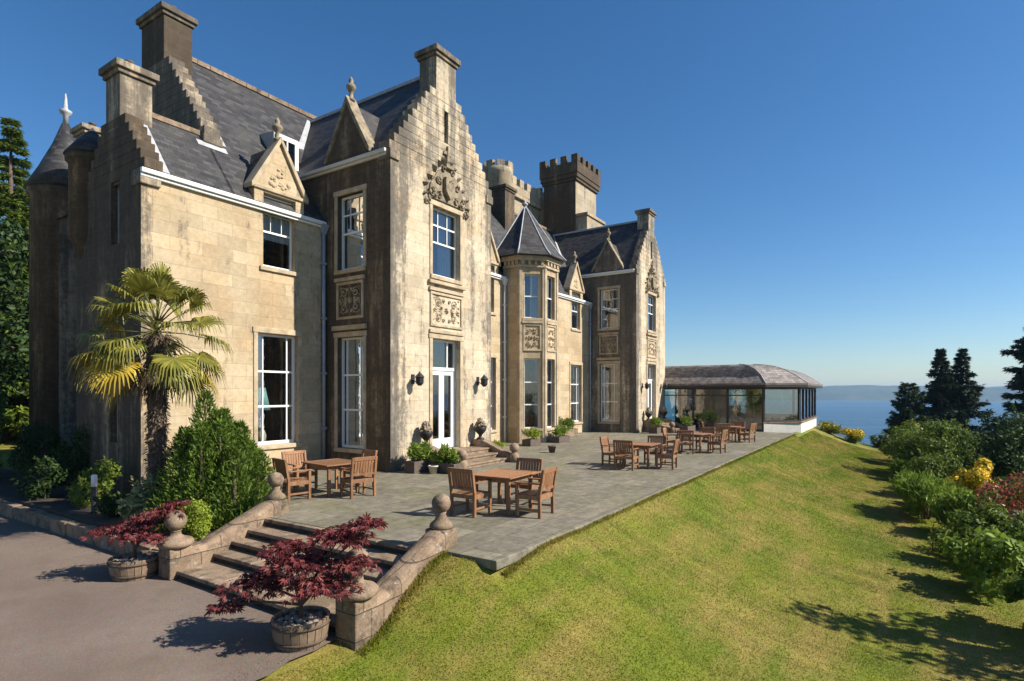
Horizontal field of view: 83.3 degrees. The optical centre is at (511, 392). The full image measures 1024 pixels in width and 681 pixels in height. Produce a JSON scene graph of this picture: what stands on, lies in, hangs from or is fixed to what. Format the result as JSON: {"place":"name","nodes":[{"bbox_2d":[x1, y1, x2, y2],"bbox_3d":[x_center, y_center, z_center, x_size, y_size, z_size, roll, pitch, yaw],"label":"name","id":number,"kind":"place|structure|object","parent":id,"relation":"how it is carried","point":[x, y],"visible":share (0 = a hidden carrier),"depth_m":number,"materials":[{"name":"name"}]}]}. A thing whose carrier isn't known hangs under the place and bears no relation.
{"place":"outdoors","nodes":[
{"label":"outdoors","id":0,"kind":"place"},
{"bbox_2d":[0,515,336,680],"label":"drive","id":1,"kind":"structure","parent":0,"point":[62,618],"depth_m":7.67,"materials":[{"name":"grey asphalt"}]},
{"bbox_2d":[106,550,158,581],"bbox_3d":[-6.385,2.936,9.747,0.786,0.328,0.786,0,0,33],"label":"barrel planter","id":2,"kind":"object","parent":1,"relation":"on","point":[125,567],"visible":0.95,"depth_m":9.53,"materials":[{"name":"brown wood"}]},
{"bbox_2d":[79,499,191,558],"bbox_3d":[-6.343,2.332,9.754,1.708,1.016,1.060,0,0,9],"label":"maple tree","id":3,"kind":"object","parent":2,"relation":"on","point":[153,519],"visible":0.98,"depth_m":9.62,"materials":[{"name":"red plant"}]},
{"bbox_2d":[269,605,331,651],"bbox_3d":[-2.624,2.936,7.167,0.726,0.328,0.726,0,0,33],"label":"barrel planter","id":4,"kind":"object","parent":1,"relation":"on","point":[292,631],"visible":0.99,"depth_m":6.96,"materials":[{"name":"brown wood"}]},
{"bbox_2d":[204,511,387,618],"bbox_3d":[-2.655,2.156,7.185,2.163,1.368,1.170,0,0,16],"label":"maple tree","id":5,"kind":"object","parent":4,"relation":"in","point":[322,582],"visible":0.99,"depth_m":7.07,"materials":[{"name":"red plant"}]},
{"bbox_2d":[0,425,1023,680],"bbox_3d":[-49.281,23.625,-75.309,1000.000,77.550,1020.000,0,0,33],"label":"lawn","id":6,"kind":"structure","parent":0,"point":[460,605],"depth_m":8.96,"materials":[{"name":"green plant"}]},
{"bbox_2d":[0,216,28,436],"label":"leafy tree","id":7,"kind":"object","parent":6,"relation":"on","point":[21,328],"visible":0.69,"depth_m":27.62,"materials":[{"name":"green plant"}]},
{"bbox_2d":[0,117,33,440],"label":"spruce tree","id":8,"kind":"object","parent":6,"relation":"on","point":[14,202],"visible":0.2,"depth_m":33.74,"materials":[{"name":"green plant"}]},
{"bbox_2d":[0,498,158,553],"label":"bed kerb","id":9,"kind":"structure","parent":6,"relation":"on","point":[60,525],"depth_m":12.58,"materials":[{"name":"stone"}]},
{"bbox_2d":[0,468,215,542],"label":"flower bed","id":10,"kind":"object","parent":6,"relation":"on","point":[58,503],"visible":0.12,"depth_m":14.19,"materials":[{"name":"soil"}]},
{"bbox_2d":[0,387,12,419],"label":"rhododendron","id":11,"kind":"object","parent":10,"relation":"on","point":[2,404],"visible":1,"depth_m":22.36,"materials":[{"name":"green plant"}]},
{"bbox_2d":[7,421,66,473],"bbox_3d":[-14.891,1.893,18.035,1.826,1.956,2.083,0,0,-11],"label":"evergreen shrub","id":12,"kind":"object","parent":10,"relation":"on","point":[31,440],"visible":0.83,"depth_m":17.95,"materials":[{"name":"green plant"}]},
{"bbox_2d":[10,453,72,500],"bbox_3d":[-12.295,2.211,15.052,1.790,1.326,1.206,0,0,33],"label":"evergreen shrub","id":13,"kind":"object","parent":10,"relation":"on","point":[40,479],"visible":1,"depth_m":14.72,"materials":[{"name":"green plant"}]},
{"bbox_2d":[51,422,92,484],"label":"evergreen shrub","id":14,"kind":"object","parent":10,"relation":"on","point":[77,460],"visible":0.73,"depth_m":16.05,"materials":[{"name":"green plant"}]},
{"bbox_2d":[64,453,122,507],"bbox_3d":[-10.148,2.196,14.003,1.155,1.345,1.685,0,0,-31],"label":"evergreen shrub","id":15,"kind":"object","parent":10,"relation":"on","point":[80,491],"visible":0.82,"depth_m":13.89,"materials":[{"name":"green plant"}]},
{"bbox_2d":[91,474,97,513],"bbox_3d":[-9.487,2.295,13.080,0.140,0.870,0.140,0,0,33],"label":"garden lamp","id":16,"kind":"object","parent":10,"relation":"on","point":[93,487],"visible":0.86,"depth_m":13.03,"materials":[{"name":"black metal"}]},
{"bbox_2d":[92,491,129,517],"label":"evergreen shrub","id":17,"kind":"object","parent":10,"relation":"on","point":[107,503],"visible":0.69,"depth_m":12.61,"materials":[{"name":"green plant"}]},
{"bbox_2d":[115,471,161,519],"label":"variegated shrub","id":18,"kind":"object","parent":10,"relation":"on","point":[135,503],"visible":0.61,"depth_m":11.80,"materials":[{"name":"green plant"}]},
{"bbox_2d":[65,261,232,495],"bbox_3d":[-7.707,-0.022,12.437,2.976,5.584,2.855,0,0,13],"label":"palm tree","id":19,"kind":"object","parent":10,"relation":"on","point":[156,379],"visible":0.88,"depth_m":12.17,"materials":[{"name":"green plant"}]},
{"bbox_2d":[180,496,212,541],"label":"lime bush","id":20,"kind":"object","parent":10,"relation":"on","point":[196,525],"visible":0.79,"depth_m":10.65,"materials":[{"name":"green plant"}]},
{"bbox_2d":[143,389,287,532],"bbox_3d":[-6.259,1.408,12.024,2.751,3.034,2.738,0,0,33],"label":"yew bush","id":21,"kind":"object","parent":10,"relation":"on","point":[217,457],"visible":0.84,"depth_m":11.56,"materials":[{"name":"green plant"}]},
{"bbox_2d":[156,472,456,650],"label":"garden steps","id":22,"kind":"structure","parent":6,"relation":"on","point":[217,558],"depth_m":9.19,"materials":[{"name":"stone"}]},
{"bbox_2d":[23,0,666,499],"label":"mansion","id":23,"kind":"structure","parent":6,"relation":"on","point":[387,272],"depth_m":18.79,"materials":[{"name":"stone"}]},
{"bbox_2d":[118,184,119,242],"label":"window","id":24,"kind":"structure","parent":23,"relation":"in","point":[119,184],"depth_m":15.37,"materials":[{"name":"black glass"}]},
{"bbox_2d":[252,326,302,449],"bbox_3d":[-7.201,-0.125,17.631,0.300,3.650,1.720,0,0,33],"label":"window","id":25,"kind":"structure","parent":23,"relation":"in","point":[255,329],"depth_m":17.75,"materials":[{"name":"white paint"}]},
{"bbox_2d":[259,195,298,276],"bbox_3d":[-7.213,-4.805,17.687,0.380,2.310,1.340,0,0,33],"label":"window","id":26,"kind":"structure","parent":23,"relation":"in","point":[278,229],"depth_m":17.83,"materials":[{"name":"white paint"}]},
{"bbox_2d":[333,330,366,453],"bbox_3d":[-5.113,-0.020,18.440,1.530,3.860,0.300,0,0,33],"label":"window","id":27,"kind":"structure","parent":23,"relation":"in","point":[354,348],"depth_m":18.58,"materials":[{"name":"white paint"}]},
{"bbox_2d":[333,183,366,274],"bbox_3d":[-5.113,-5.170,18.440,1.530,2.700,0.300,0,0,33],"label":"window","id":28,"kind":"structure","parent":23,"relation":"in","point":[353,207],"depth_m":18.58,"materials":[{"name":"white paint"}]},
{"bbox_2d":[433,371,440,447],"bbox_3d":[-2.612,0.577,19.463,0.055,2.645,0.631,0,0,33],"label":"door","id":29,"kind":"structure","parent":23,"relation":"in","point":[436,442],"depth_m":19.63,"materials":[{"name":"white paint"}]},
{"bbox_2d":[429,199,462,285],"bbox_3d":[-2.364,-5.070,19.682,0.450,2.600,1.780,0,0,33],"label":"window","id":30,"kind":"structure","parent":23,"relation":"in","point":[446,223],"depth_m":19.95,"materials":[{"name":"white paint"}]},
{"bbox_2d":[441,371,452,447],"bbox_3d":[-2.262,0.577,19.997,0.055,2.645,0.631,0,0,33],"label":"door","id":31,"kind":"structure","parent":23,"relation":"in","point":[450,439],"depth_m":19.99,"materials":[{"name":"white paint"}]},
{"bbox_2d":[491,354,497,432],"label":"window","id":32,"kind":"structure","parent":23,"relation":"in","point":[495,356],"depth_m":27.33,"materials":[{"name":"white paint"}]},
{"bbox_2d":[522,358,542,431],"bbox_3d":[0.933,0.100,27.760,1.000,3.500,0.450,0,0,-12],"label":"window","id":33,"kind":"structure","parent":23,"relation":"in","point":[536,382],"depth_m":27.87,"materials":[{"name":"white paint"}]},
{"bbox_2d":[522,274,542,320],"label":"window","id":34,"kind":"structure","parent":23,"relation":"in","point":[534,279],"depth_m":27.93,"materials":[{"name":"glass"}]},
{"bbox_2d":[547,359,556,430],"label":"window","id":35,"kind":"structure","parent":23,"relation":"in","point":[549,362],"depth_m":28.64,"materials":[{"name":"white paint"}]},
{"bbox_2d":[547,277,556,322],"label":"window","id":36,"kind":"structure","parent":23,"relation":"in","point":[549,280],"depth_m":28.62,"materials":[{"name":"white paint"}]},
{"bbox_2d":[569,362,582,423],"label":"window","id":37,"kind":"structure","parent":23,"relation":"in","point":[573,368],"depth_m":34.58,"materials":[{"name":"white paint"}]},
{"bbox_2d":[571,293,581,331],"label":"window","id":38,"kind":"structure","parent":23,"relation":"in","point":[574,304],"depth_m":34.66,"materials":[{"name":"white paint"}]},
{"bbox_2d":[597,361,619,423],"bbox_3d":[6.016,-0.020,35.447,1.530,3.860,0.450,0,0,33],"label":"window","id":39,"kind":"structure","parent":23,"relation":"in","point":[603,363],"depth_m":35.62,"materials":[{"name":"white paint"}]},
{"bbox_2d":[597,285,619,330],"bbox_3d":[6.016,-5.170,35.447,1.530,2.700,0.450,0,0,33],"label":"window","id":40,"kind":"structure","parent":23,"relation":"in","point":[603,292],"depth_m":35.56,"materials":[{"name":"white paint"}]},
{"bbox_2d":[647,291,656,333],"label":"window","id":41,"kind":"structure","parent":23,"relation":"in","point":[649,297],"depth_m":37.08,"materials":[{"name":"white paint"}]},
{"bbox_3d":[-7.747,1.745,17.857,0.620,0.310,1.100,0,0,33],"label":"window table","id":42,"kind":"object","parent":23,"relation":"on","visible":0},
{"bbox_2d":[258,387,270,431],"bbox_3d":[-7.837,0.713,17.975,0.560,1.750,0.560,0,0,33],"label":"table lamp","id":43,"kind":"object","parent":42,"relation":"on","point":[265,400],"visible":0.27,"depth_m":17.86,"materials":[{"name":"ceramic"}]},
{"bbox_2d":[663,364,822,432],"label":"pavilion","id":44,"kind":"structure","parent":6,"relation":"on","point":[701,393],"depth_m":37.68,"materials":[{"name":"grey"}]},
{"bbox_2d":[665,387,763,430],"bbox_3d":[12.779,1.016,37.170,6.480,2.708,0.140,0,0,33],"label":"window frame","id":45,"kind":"structure","parent":44,"relation":"in","point":[727,395],"depth_m":36.55,"materials":[{"name":"brown metal"}]},
{"bbox_2d":[729,389,792,414],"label":"window frame","id":46,"kind":"structure","parent":44,"relation":"in","point":[729,389],"depth_m":46.61,"materials":[{"name":"brown metal"}]},
{"bbox_2d":[763,387,799,421],"bbox_3d":[16.695,0.731,35.678,2.616,2.138,0.140,0,0,-12],"label":"window frame","id":47,"kind":"structure","parent":44,"relation":"in","point":[764,388],"depth_m":35.60,"materials":[{"name":"brown metal"}]},
{"bbox_2d":[800,387,815,421],"bbox_3d":[20.390,0.731,39.689,0.140,2.138,9.050,0,0,33],"label":"window frame","id":48,"kind":"structure","parent":44,"relation":"in","point":[807,395],"depth_m":38.88,"materials":[{"name":"brown metal"}]},
{"bbox_2d":[817,420,842,433],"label":"gorse bush","id":49,"kind":"object","parent":6,"relation":"on","point":[828,427],"visible":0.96,"depth_m":41.65,"materials":[{"name":"yellow plant"}]},
{"bbox_2d":[839,427,864,443],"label":"gorse bush","id":50,"kind":"object","parent":6,"relation":"on","point":[855,435],"visible":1,"depth_m":40.46,"materials":[{"name":"yellow plant"}]},
{"bbox_2d":[868,432,890,446],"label":"border shrub","id":51,"kind":"object","parent":6,"relation":"on","point":[876,440],"visible":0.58,"depth_m":40.80,"materials":[{"name":"green plant"}]},
{"bbox_2d":[877,419,922,456],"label":"border shrub","id":52,"kind":"object","parent":6,"relation":"on","point":[885,448],"visible":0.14,"depth_m":31.67,"materials":[{"name":"green plant"}]},
{"bbox_2d":[887,457,912,478],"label":"border shrub","id":53,"kind":"object","parent":6,"relation":"on","point":[898,465],"visible":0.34,"depth_m":25.69,"materials":[{"name":"green plant"}]},
{"bbox_2d":[870,381,930,443],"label":"cypress tree","id":54,"kind":"object","parent":6,"relation":"on","point":[908,406],"visible":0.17,"depth_m":59.58,"materials":[{"name":"green plant"}]},
{"bbox_2d":[880,418,969,461],"bbox_3d":[19.485,2.739,27.301,3.342,3.122,5.037,0,0,18],"label":"border shrub","id":55,"kind":"object","parent":6,"relation":"on","point":[926,441],"visible":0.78,"depth_m":26.92,"materials":[{"name":"green plant"}]},
{"bbox_2d":[888,467,962,519],"bbox_3d":[13.285,3.290,18.556,2.081,1.860,3.578,0,0,33],"label":"fern clump","id":56,"kind":"object","parent":6,"relation":"on","point":[918,492],"visible":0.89,"depth_m":17.99,"materials":[{"name":"green plant"}]},
{"bbox_2d":[895,448,964,481],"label":"border shrub","id":57,"kind":"object","parent":6,"relation":"on","point":[944,466],"visible":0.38,"depth_m":21.67,"materials":[{"name":"green plant"}]},
{"bbox_2d":[917,348,969,437],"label":"spruce tree","id":58,"kind":"object","parent":6,"relation":"on","point":[940,387],"visible":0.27,"depth_m":59.41,"materials":[{"name":"green plant"}]},
{"bbox_2d":[926,485,984,533],"bbox_3d":[12.595,3.431,16.369,1.463,1.737,1.842,0,0,-4],"label":"fern clump","id":59,"kind":"object","parent":6,"relation":"on","point":[955,499],"visible":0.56,"depth_m":16.14,"materials":[{"name":"green plant"}]},
{"bbox_2d":[942,427,981,468],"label":"border shrub","id":60,"kind":"object","parent":6,"relation":"on","point":[965,438],"visible":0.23,"depth_m":25.56,"materials":[{"name":"green plant"}]},
{"bbox_2d":[943,454,994,515],"bbox_3d":[15.211,3.214,19.010,1.549,2.331,1.932,0,0,33],"label":"azalea","id":61,"kind":"object","parent":6,"relation":"on","point":[971,479],"visible":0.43,"depth_m":19.08,"materials":[{"name":"yellow plant"}]},
{"bbox_2d":[945,348,996,445],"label":"spruce tree","id":62,"kind":"object","parent":6,"relation":"on","point":[969,391],"visible":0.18,"depth_m":59.15,"materials":[{"name":"green plant"}]},
{"bbox_2d":[928,497,1023,555],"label":"border shrub","id":63,"kind":"object","parent":6,"relation":"on","point":[989,517],"visible":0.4,"depth_m":13.62,"materials":[{"name":"green plant"}]},
{"bbox_2d":[939,525,1023,603],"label":"border shrub","id":64,"kind":"object","parent":6,"relation":"on","point":[987,558],"visible":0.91,"depth_m":11.46,"materials":[{"name":"green plant"}]},
{"bbox_2d":[948,403,1023,489],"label":"border shrub","id":65,"kind":"object","parent":6,"relation":"on","point":[1002,457],"visible":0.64,"depth_m":21.90,"materials":[{"name":"green plant"}]},
{"bbox_2d":[970,470,1023,527],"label":"azalea","id":66,"kind":"object","parent":6,"relation":"on","point":[1004,494],"visible":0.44,"depth_m":15.96,"materials":[{"name":"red plant"}]},
{"bbox_2d":[978,402,1023,448],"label":"leafy tree","id":67,"kind":"object","parent":6,"relation":"on","point":[990,420],"visible":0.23,"depth_m":36.99,"materials":[{"name":"green plant"}]},
{"bbox_2d":[992,553,1023,602],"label":"border shrub","id":68,"kind":"object","parent":6,"relation":"on","point":[1012,590],"visible":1,"depth_m":10.18,"materials":[{"name":"green plant"}]},
{"bbox_2d":[999,327,1023,427],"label":"pine tree","id":69,"kind":"object","parent":6,"relation":"on","point":[1016,382],"visible":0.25,"depth_m":49.90,"materials":[{"name":"green plant"}]},
{"bbox_2d":[0,0,1023,390],"label":"sky","id":70,"kind":"structure","parent":0,"point":[835,188],"materials":[{"name":"blue"}]},
{"bbox_2d":[253,430,795,569],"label":"terrace","id":71,"kind":"structure","parent":0,"point":[589,488],"depth_m":13.19,"materials":[{"name":"stone"}]},
{"bbox_2d":[272,458,312,501],"bbox_3d":[-4.977,1.932,13.037,0.656,0.935,0.654,0,0,43],"label":"garden armchair","id":72,"kind":"object","parent":71,"relation":"on","point":[280,466],"visible":0.78,"depth_m":12.87,"materials":[{"name":"brown wood"}]},
{"bbox_2d":[281,450,317,491],"bbox_3d":[-5.280,1.932,14.333,0.654,0.935,0.656,0,0,41],"label":"garden armchair","id":73,"kind":"object","parent":71,"relation":"on","point":[289,459],"visible":0.68,"depth_m":14.39,"materials":[{"name":"brown wood"}]},
{"bbox_2d":[301,458,358,497],"bbox_3d":[-4.292,2.027,13.804,1.150,0.746,1.000,0,0,41],"label":"garden table","id":74,"kind":"object","parent":71,"relation":"on","point":[329,465],"visible":0.84,"depth_m":13.63,"materials":[{"name":"brown wood"}]},
{"bbox_2d":[339,456,377,498],"bbox_3d":[-3.567,1.932,13.384,0.656,0.935,0.654,0,0,-43],"label":"garden armchair","id":75,"kind":"object","parent":71,"relation":"on","point":[357,476],"visible":1,"depth_m":13.24,"materials":[{"name":"brown wood"}]},
{"bbox_2d":[343,449,377,486],"bbox_3d":[-3.886,1.932,14.693,0.656,0.935,0.654,0,0,43],"label":"garden armchair","id":76,"kind":"object","parent":71,"relation":"on","point":[367,452],"visible":0.38,"depth_m":14.74,"materials":[{"name":"brown wood"}]},
{"bbox_2d":[404,459,430,473],"bbox_3d":[-2.854,2.225,17.463,0.400,0.350,0.750,0,0,33],"label":"planter","id":77,"kind":"object","parent":71,"relation":"on","point":[415,466],"visible":0.81,"depth_m":17.23,"materials":[{"name":"stone"}]},
{"bbox_2d":[405,440,433,460],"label":"potted plant","id":78,"kind":"object","parent":77,"relation":"on","point":[416,450],"visible":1,"depth_m":17.36,"materials":[{"name":"green plant"}]},
{"bbox_2d":[429,462,462,473],"bbox_3d":[-1.982,2.250,17.335,0.950,0.300,0.450,0,0,33],"label":"planter","id":79,"kind":"object","parent":71,"relation":"on","point":[442,468],"visible":0.53,"depth_m":17.12,"materials":[{"name":"stone"}]},
{"bbox_2d":[429,442,460,463],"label":"potted plant","id":80,"kind":"object","parent":79,"relation":"in","point":[446,455],"visible":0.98,"depth_m":17.25,"materials":[{"name":"green plant"}]},
{"bbox_2d":[416,439,518,468],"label":"door steps","id":81,"kind":"structure","parent":71,"relation":"on","point":[481,453],"depth_m":19.76,"materials":[{"name":"stone"}]},
{"bbox_2d":[419,420,432,445],"bbox_3d":[-2.725,1.280,18.299,0.435,0.800,0.435,0,0,-12],"label":"urn","id":82,"kind":"object","parent":81,"relation":"on","point":[426,433],"visible":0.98,"depth_m":18.18,"materials":[{"name":"grey stone"}]},
{"bbox_2d":[474,417,486,439],"bbox_3d":[-1.131,1.280,20.720,0.456,0.800,0.446,0,0,33],"label":"urn","id":83,"kind":"object","parent":81,"relation":"on","point":[480,426],"visible":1,"depth_m":20.60,"materials":[{"name":"grey stone"}]},
{"bbox_2d":[447,467,491,517],"bbox_3d":[-0.832,1.932,11.423,0.656,0.935,0.654,0,0,35],"label":"garden armchair","id":84,"kind":"object","parent":71,"relation":"on","point":[461,480],"visible":1,"depth_m":11.26,"materials":[{"name":"brown wood"}]},
{"bbox_2d":[470,468,537,514],"bbox_3d":[-0.171,2.027,11.883,1.000,0.746,1.150,0,0,30],"label":"garden table","id":85,"kind":"object","parent":71,"relation":"on","point":[500,476],"visible":0.91,"depth_m":11.65,"materials":[{"name":"brown wood"}]},
{"bbox_2d":[505,457,542,502],"bbox_3d":[0.255,1.932,12.665,0.656,0.935,0.654,0,0,28],"label":"garden armchair","id":86,"kind":"object","parent":71,"relation":"on","point":[530,462],"visible":0.35,"depth_m":12.82,"materials":[{"name":"brown wood"}]},
{"bbox_2d":[522,438,540,446],"bbox_3d":[0.885,2.250,26.190,0.450,0.300,0.900,0,0,33],"label":"planter","id":87,"kind":"object","parent":71,"relation":"on","point":[530,442],"visible":0.91,"depth_m":25.90,"materials":[{"name":"stone"}]},
{"bbox_2d":[524,427,542,439],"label":"potted plant","id":88,"kind":"object","parent":87,"relation":"in","point":[533,432],"visible":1,"depth_m":26.08,"materials":[{"name":"green plant"}]},
{"bbox_2d":[514,467,557,518],"bbox_3d":[0.475,1.932,11.342,0.654,0.935,0.656,0,0,29],"label":"garden armchair","id":89,"kind":"object","parent":71,"relation":"on","point":[547,478],"visible":1,"depth_m":11.20,"materials":[{"name":"brown wood"}]},
{"bbox_2d":[551,435,569,442],"bbox_3d":[2.354,2.250,27.978,0.450,0.300,1.100,0,0,33],"label":"planter","id":90,"kind":"object","parent":71,"relation":"on","point":[561,439],"visible":0.99,"depth_m":27.63,"materials":[{"name":"stone"}]},
{"bbox_2d":[551,424,572,436],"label":"potted plant","id":91,"kind":"object","parent":90,"relation":"on","point":[560,431],"visible":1,"depth_m":27.76,"materials":[{"name":"green plant"}]},
{"bbox_2d":[558,428,577,435],"bbox_3d":[2.974,2.200,31.755,0.600,0.400,1.800,0,0,33],"label":"planter","id":92,"kind":"object","parent":71,"relation":"on","point":[574,432],"visible":0.36,"depth_m":31.86,"materials":[{"name":"stone"}]},
{"bbox_2d":[558,416,574,428],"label":"potted plant","id":93,"kind":"object","parent":92,"relation":"on","point":[567,422],"visible":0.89,"depth_m":31.57,"materials":[{"name":"green plant"}]},
{"bbox_2d":[599,436,622,465],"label":"garden armchair","id":94,"kind":"object","parent":71,"relation":"on","point":[605,443],"visible":0.75,"depth_m":19.09,"materials":[{"name":"brown wood"}]},
{"bbox_2d":[613,440,638,470],"bbox_3d":[3.581,1.932,18.072,0.656,0.935,0.654,0,0,31],"label":"garden armchair","id":95,"kind":"object","parent":71,"relation":"on","point":[622,447],"visible":1,"depth_m":17.89,"materials":[{"name":"brown wood"}]},
{"bbox_2d":[623,442,660,468],"bbox_3d":[4.181,2.027,18.716,1.000,0.746,1.150,0,0,30],"label":"garden table","id":96,"kind":"object","parent":71,"relation":"on","point":[645,445],"visible":0.77,"depth_m":18.45,"materials":[{"name":"brown wood"}]},
{"bbox_2d":[644,435,666,463],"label":"garden armchair","id":97,"kind":"object","parent":71,"relation":"on","point":[656,439],"visible":0.53,"depth_m":19.59,"materials":[{"name":"brown wood"}]},
{"bbox_2d":[643,418,683,432],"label":"steps","id":98,"kind":"structure","parent":71,"relation":"on","point":[671,426],"depth_m":35.14,"materials":[{"name":"stone"}]},
{"bbox_2d":[655,439,679,469],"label":"garden armchair","id":99,"kind":"object","parent":71,"relation":"on","point":[674,448],"visible":1,"depth_m":18.11,"materials":[{"name":"brown wood"}]},
{"bbox_2d":[677,430,693,453],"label":"garden armchair","id":100,"kind":"object","parent":71,"relation":"on","point":[685,435],"visible":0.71,"depth_m":22.53,"materials":[{"name":"brown wood"}]},
{"bbox_2d":[680,432,711,452],"bbox_3d":[7.455,2.027,23.445,1.000,0.746,1.150,0,0,39],"label":"garden table","id":101,"kind":"object","parent":71,"relation":"on","point":[698,435],"visible":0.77,"depth_m":23.29,"materials":[{"name":"brown wood"}]},
{"bbox_2d":[696,427,714,450],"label":"garden armchair","id":102,"kind":"object","parent":71,"relation":"on","point":[709,430],"visible":0.56,"depth_m":24.25,"materials":[{"name":"brown wood"}]},
{"bbox_2d":[707,429,727,453],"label":"garden armchair","id":103,"kind":"object","parent":71,"relation":"on","point":[724,433],"visible":1,"depth_m":22.91,"materials":[{"name":"brown wood"}]},
{"bbox_2d":[715,423,729,442],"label":"garden armchair","id":104,"kind":"object","parent":71,"relation":"on","point":[719,425],"visible":0.56,"depth_m":27.47,"materials":[{"name":"brown wood"}]},
{"bbox_2d":[728,421,744,440],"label":"garden armchair","id":105,"kind":"object","parent":71,"relation":"on","point":[735,423],"visible":0.61,"depth_m":29.15,"materials":[{"name":"brown wood"}]},
{"bbox_2d":[738,423,756,442],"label":"garden armchair","id":106,"kind":"object","parent":71,"relation":"on","point":[753,427],"visible":1,"depth_m":27.86,"materials":[{"name":"brown wood"}]},
{"bbox_2d":[665,399,1022,444],"bbox_3d":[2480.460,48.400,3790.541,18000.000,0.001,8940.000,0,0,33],"label":"sea","id":107,"kind":"structure","parent":0,"point":[869,417],"depth_m":1484.83,"materials":[{"name":"liquid"}]},
{"bbox_2d":[665,385,1022,401],"bbox_3d":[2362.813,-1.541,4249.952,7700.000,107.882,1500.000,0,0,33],"label":"hills","id":108,"kind":"structure","parent":0,"point":[863,392],"depth_m":3710.05,"materials":[{"name":"blue"}]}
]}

